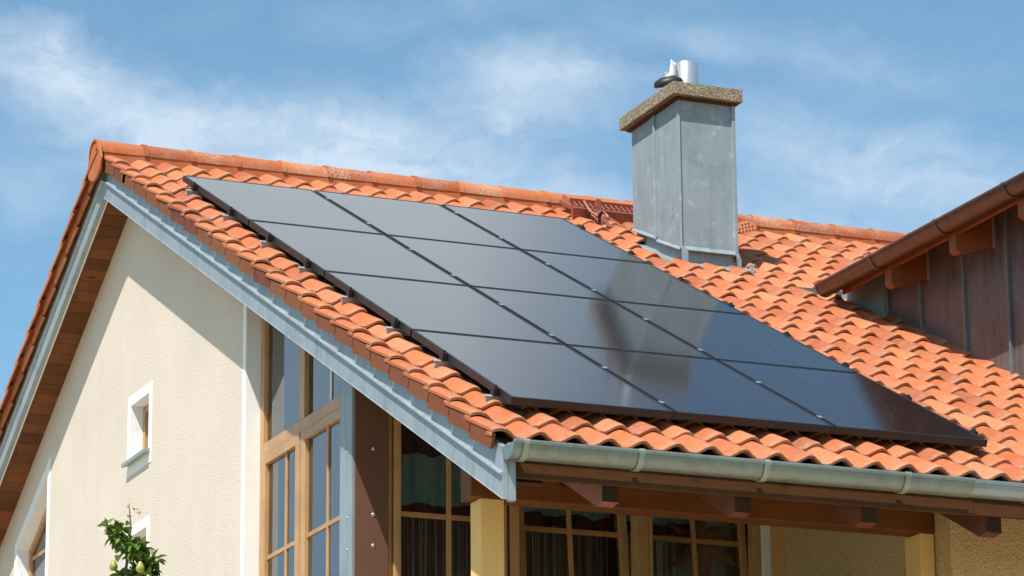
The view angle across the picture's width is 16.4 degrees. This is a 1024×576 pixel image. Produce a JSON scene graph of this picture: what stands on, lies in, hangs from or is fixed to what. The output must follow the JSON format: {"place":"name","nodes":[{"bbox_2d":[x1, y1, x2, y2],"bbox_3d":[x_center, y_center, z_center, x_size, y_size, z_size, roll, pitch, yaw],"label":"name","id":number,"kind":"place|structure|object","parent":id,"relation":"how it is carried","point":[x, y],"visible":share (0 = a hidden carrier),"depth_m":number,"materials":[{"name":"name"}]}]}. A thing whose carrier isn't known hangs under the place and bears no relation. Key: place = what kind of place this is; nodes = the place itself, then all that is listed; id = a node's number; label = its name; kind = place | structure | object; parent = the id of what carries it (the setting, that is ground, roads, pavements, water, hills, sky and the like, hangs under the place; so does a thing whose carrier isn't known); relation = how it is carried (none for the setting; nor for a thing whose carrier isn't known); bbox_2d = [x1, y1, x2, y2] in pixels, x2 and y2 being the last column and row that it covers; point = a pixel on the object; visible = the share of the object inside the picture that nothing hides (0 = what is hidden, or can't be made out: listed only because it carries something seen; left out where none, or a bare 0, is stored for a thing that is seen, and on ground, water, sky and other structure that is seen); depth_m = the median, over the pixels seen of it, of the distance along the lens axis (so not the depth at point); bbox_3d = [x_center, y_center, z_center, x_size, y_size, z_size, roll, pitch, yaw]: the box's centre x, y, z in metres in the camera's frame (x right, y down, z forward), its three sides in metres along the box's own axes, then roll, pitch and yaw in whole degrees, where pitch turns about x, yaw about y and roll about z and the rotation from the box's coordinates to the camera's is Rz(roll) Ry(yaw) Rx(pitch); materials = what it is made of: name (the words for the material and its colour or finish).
{"place":"outdoors","nodes":[
{"label":"outdoors","id":0,"kind":"place"},
{"bbox_2d":[0,0,1023,403],"label":"sky","id":1,"kind":"structure","parent":0,"point":[885,115],"materials":[{"name":"blue"}]},
{"label":"paving","id":2,"kind":"structure","parent":0,"visible":0},
{"bbox_2d":[96,503,166,575],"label":"pear tree","id":3,"kind":"object","parent":2,"relation":"on","point":[136,549],"visible":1,"depth_m":21.10,"materials":[{"name":"green plant"}]},
{"bbox_2d":[0,59,1023,575],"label":"house","id":4,"kind":"structure","parent":2,"relation":"on","point":[200,385],"depth_m":24.26,"materials":[{"name":"ceramic"}]},
{"bbox_2d":[14,456,50,575],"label":"window","id":5,"kind":"structure","parent":4,"relation":"in","point":[32,543],"depth_m":29.25,"materials":[{"name":"white paint"}]},
{"bbox_2d":[121,380,152,477],"bbox_3d":[-2.667,1.070,26.534,0.355,0.615,0.615,6,-17,-22],"label":"window","id":6,"kind":"structure","parent":4,"relation":"in","point":[139,429],"depth_m":26.67,"materials":[{"name":"white wood"}]},
{"bbox_2d":[124,515,149,575],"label":"window","id":7,"kind":"structure","parent":4,"relation":"in","point":[141,528],"depth_m":26.23,"materials":[{"name":"white paint"}]},
{"bbox_2d":[259,318,339,575],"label":"gable window","id":8,"kind":"structure","parent":4,"relation":"in","point":[299,513],"depth_m":23.40,"materials":[{"name":"brown wood"}]},
{"bbox_2d":[186,182,585,229],"bbox_3d":[-0.892,-0.569,26.314,3.187,0.107,0.054,6,10,-22],"label":"mounting rail","id":9,"kind":"object","parent":4,"relation":"attached to","point":[193,188],"visible":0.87,"depth_m":25.73,"materials":[{"name":"metal"}]},
{"bbox_2d":[182,175,383,234],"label":"solar panel","id":10,"kind":"object","parent":9,"relation":"attached to","point":[247,202],"visible":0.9,"depth_m":25.43,"materials":[{"name":"black glass"}]},
{"bbox_2d":[314,190,517,248],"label":"solar panel","id":11,"kind":"object","parent":9,"relation":"attached to","point":[407,218],"visible":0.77,"depth_m":25.82,"materials":[{"name":"black glass"}]},
{"bbox_2d":[222,207,633,254],"bbox_3d":[-0.555,-0.370,25.432,3.187,0.107,0.054,6,10,-22],"label":"mounting rail","id":12,"kind":"object","parent":4,"relation":"attached to","point":[230,213],"visible":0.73,"depth_m":24.85,"materials":[{"name":"black metal"}]},
{"bbox_2d":[441,204,647,262],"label":"solar panel","id":13,"kind":"object","parent":12,"relation":"attached to","point":[531,232],"visible":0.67,"depth_m":26.20,"materials":[{"name":"black glass"}]},
{"bbox_2d":[401,423,471,575],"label":"curtain","id":14,"kind":"object","parent":4,"relation":"hanging from","point":[422,491],"visible":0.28,"depth_m":22.66,"materials":[{"name":"black fabric"}]},
{"bbox_2d":[388,414,506,575],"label":"terrace window","id":15,"kind":"structure","parent":4,"relation":"in","point":[395,513],"depth_m":22.15,"materials":[{"name":"brown wood"}]},
{"bbox_2d":[260,232,684,280],"bbox_3d":[-0.227,-0.175,24.573,3.187,0.107,0.054,6,10,-22],"label":"mounting rail","id":16,"kind":"object","parent":4,"relation":"attached to","point":[267,242],"visible":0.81,"depth_m":23.99,"materials":[{"name":"black metal"}]},
{"bbox_2d":[298,258,734,306],"bbox_3d":[0.076,0.005,23.778,3.187,0.107,0.054,6,10,-22],"label":"mounting rail","id":17,"kind":"object","parent":4,"relation":"attached to","point":[306,265],"visible":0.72,"depth_m":23.20,"materials":[{"name":"black metal"}]},
{"bbox_2d":[249,220,466,285],"bbox_3d":[-1.056,-0.223,23.896,0.999,0.044,1.714,6,10,-22],"label":"solar panel","id":18,"kind":"object","parent":17,"relation":"attached to","point":[323,250],"visible":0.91,"depth_m":23.84,"materials":[{"name":"black glass"}]},
{"bbox_2d":[388,235,607,299],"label":"solar panel","id":19,"kind":"object","parent":17,"relation":"attached to","point":[474,265],"visible":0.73,"depth_m":24.23,"materials":[{"name":"black glass"}]},
{"bbox_2d":[522,250,745,314],"bbox_3d":[0.826,-0.027,24.658,0.999,0.044,1.714,6,10,-22],"label":"solar panel","id":20,"kind":"object","parent":17,"relation":"attached to","point":[612,280],"visible":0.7,"depth_m":24.61,"materials":[{"name":"black glass"}]},
{"bbox_2d":[340,287,790,336],"bbox_3d":[0.396,0.195,22.941,3.187,0.107,0.054,6,10,-22],"label":"mounting rail","id":21,"kind":"object","parent":4,"relation":"attached to","point":[348,298],"visible":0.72,"depth_m":22.36,"materials":[{"name":"black metal"}]},
{"bbox_2d":[524,507,609,575],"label":"curtain","id":22,"kind":"object","parent":4,"relation":"hanging from","point":[546,554],"visible":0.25,"depth_m":22.99,"materials":[{"name":"black fabric"}]},
{"bbox_2d":[507,505,648,575],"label":"terrace window","id":23,"kind":"structure","parent":4,"relation":"in","point":[516,549],"depth_m":22.68,"materials":[{"name":"brown wood"}]},
{"bbox_2d":[559,194,632,227],"bbox_3d":[0.847,-0.585,28.257,0.860,0.443,0.636,6,-17,-22],"label":"roof step","id":24,"kind":"object","parent":4,"relation":"on","point":[618,216],"visible":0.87,"depth_m":28.19,"materials":[{"name":"metal"}]},
{"bbox_2d":[385,317,849,366],"bbox_3d":[0.708,0.380,22.123,3.187,0.107,0.054,6,10,-22],"label":"mounting rail","id":25,"kind":"object","parent":4,"relation":"attached to","point":[394,324],"visible":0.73,"depth_m":21.54,"materials":[{"name":"black metal"}]},
{"bbox_2d":[324,271,562,343],"bbox_3d":[-0.449,0.137,22.307,0.999,0.044,1.714,6,10,-22],"label":"solar panel","id":26,"kind":"object","parent":25,"relation":"attached to","point":[410,305],"visible":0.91,"depth_m":22.25,"materials":[{"name":"black glass"}]},
{"bbox_2d":[472,286,712,358],"bbox_3d":[0.492,0.235,22.689,0.999,0.044,1.714,6,10,-22],"label":"solar panel","id":27,"kind":"object","parent":25,"relation":"attached to","point":[584,322],"visible":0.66,"depth_m":22.64,"materials":[{"name":"black glass"}]},
{"bbox_2d":[613,301,857,372],"bbox_3d":[1.433,0.332,23.070,0.999,0.044,1.714,6,10,-22],"label":"solar panel","id":28,"kind":"object","parent":25,"relation":"attached to","point":[715,335],"visible":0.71,"depth_m":23.02,"materials":[{"name":"black glass"}]},
{"bbox_2d":[433,350,911,399],"bbox_3d":[1.016,0.563,21.314,3.187,0.107,0.054,6,10,-22],"label":"mounting rail","id":29,"kind":"object","parent":4,"relation":"attached to","point":[443,356],"visible":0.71,"depth_m":20.73,"materials":[{"name":"black metal"}]},
{"bbox_2d":[626,515,730,575],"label":"curtain","id":30,"kind":"object","parent":4,"relation":"hanging from","point":[666,555],"visible":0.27,"depth_m":23.26,"materials":[{"name":"black fabric"}]},
{"bbox_2d":[667,520,736,575],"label":"paper star","id":31,"kind":"object","parent":4,"relation":"hanging from","point":[706,554],"visible":0.65,"depth_m":23.17,"materials":[{"name":"brown paper"}]},
{"bbox_2d":[648,516,760,575],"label":"terrace window","id":32,"kind":"structure","parent":4,"relation":"in","point":[752,566],"depth_m":23.04,"materials":[{"name":"brown wood"}]},
{"bbox_2d":[484,384,977,445],"bbox_3d":[1.320,0.743,20.519,3.187,0.107,0.054,6,10,-22],"label":"mounting rail","id":33,"kind":"object","parent":4,"relation":"attached to","point":[494,391],"visible":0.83,"depth_m":20.07,"materials":[{"name":"black metal"}]},
{"bbox_2d":[411,330,673,418],"bbox_3d":[0.157,0.497,20.719,0.999,0.044,1.714,6,10,-22],"label":"solar panel","id":34,"kind":"object","parent":33,"relation":"attached to","point":[538,374],"visible":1,"depth_m":20.57,"materials":[{"name":"black glass"}]},
{"bbox_2d":[568,345,833,432],"bbox_3d":[1.098,0.595,21.100,0.999,0.044,1.714,6,10,-22],"label":"solar panel","id":35,"kind":"object","parent":33,"relation":"attached to","point":[698,389],"visible":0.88,"depth_m":20.95,"materials":[{"name":"black glass"}]},
{"bbox_2d":[718,360,987,446],"bbox_3d":[2.039,0.692,21.481,0.999,0.044,1.714,6,10,-22],"label":"solar panel","id":36,"kind":"object","parent":33,"relation":"attached to","point":[849,403],"visible":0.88,"depth_m":21.33,"materials":[{"name":"black glass"}]}
]}

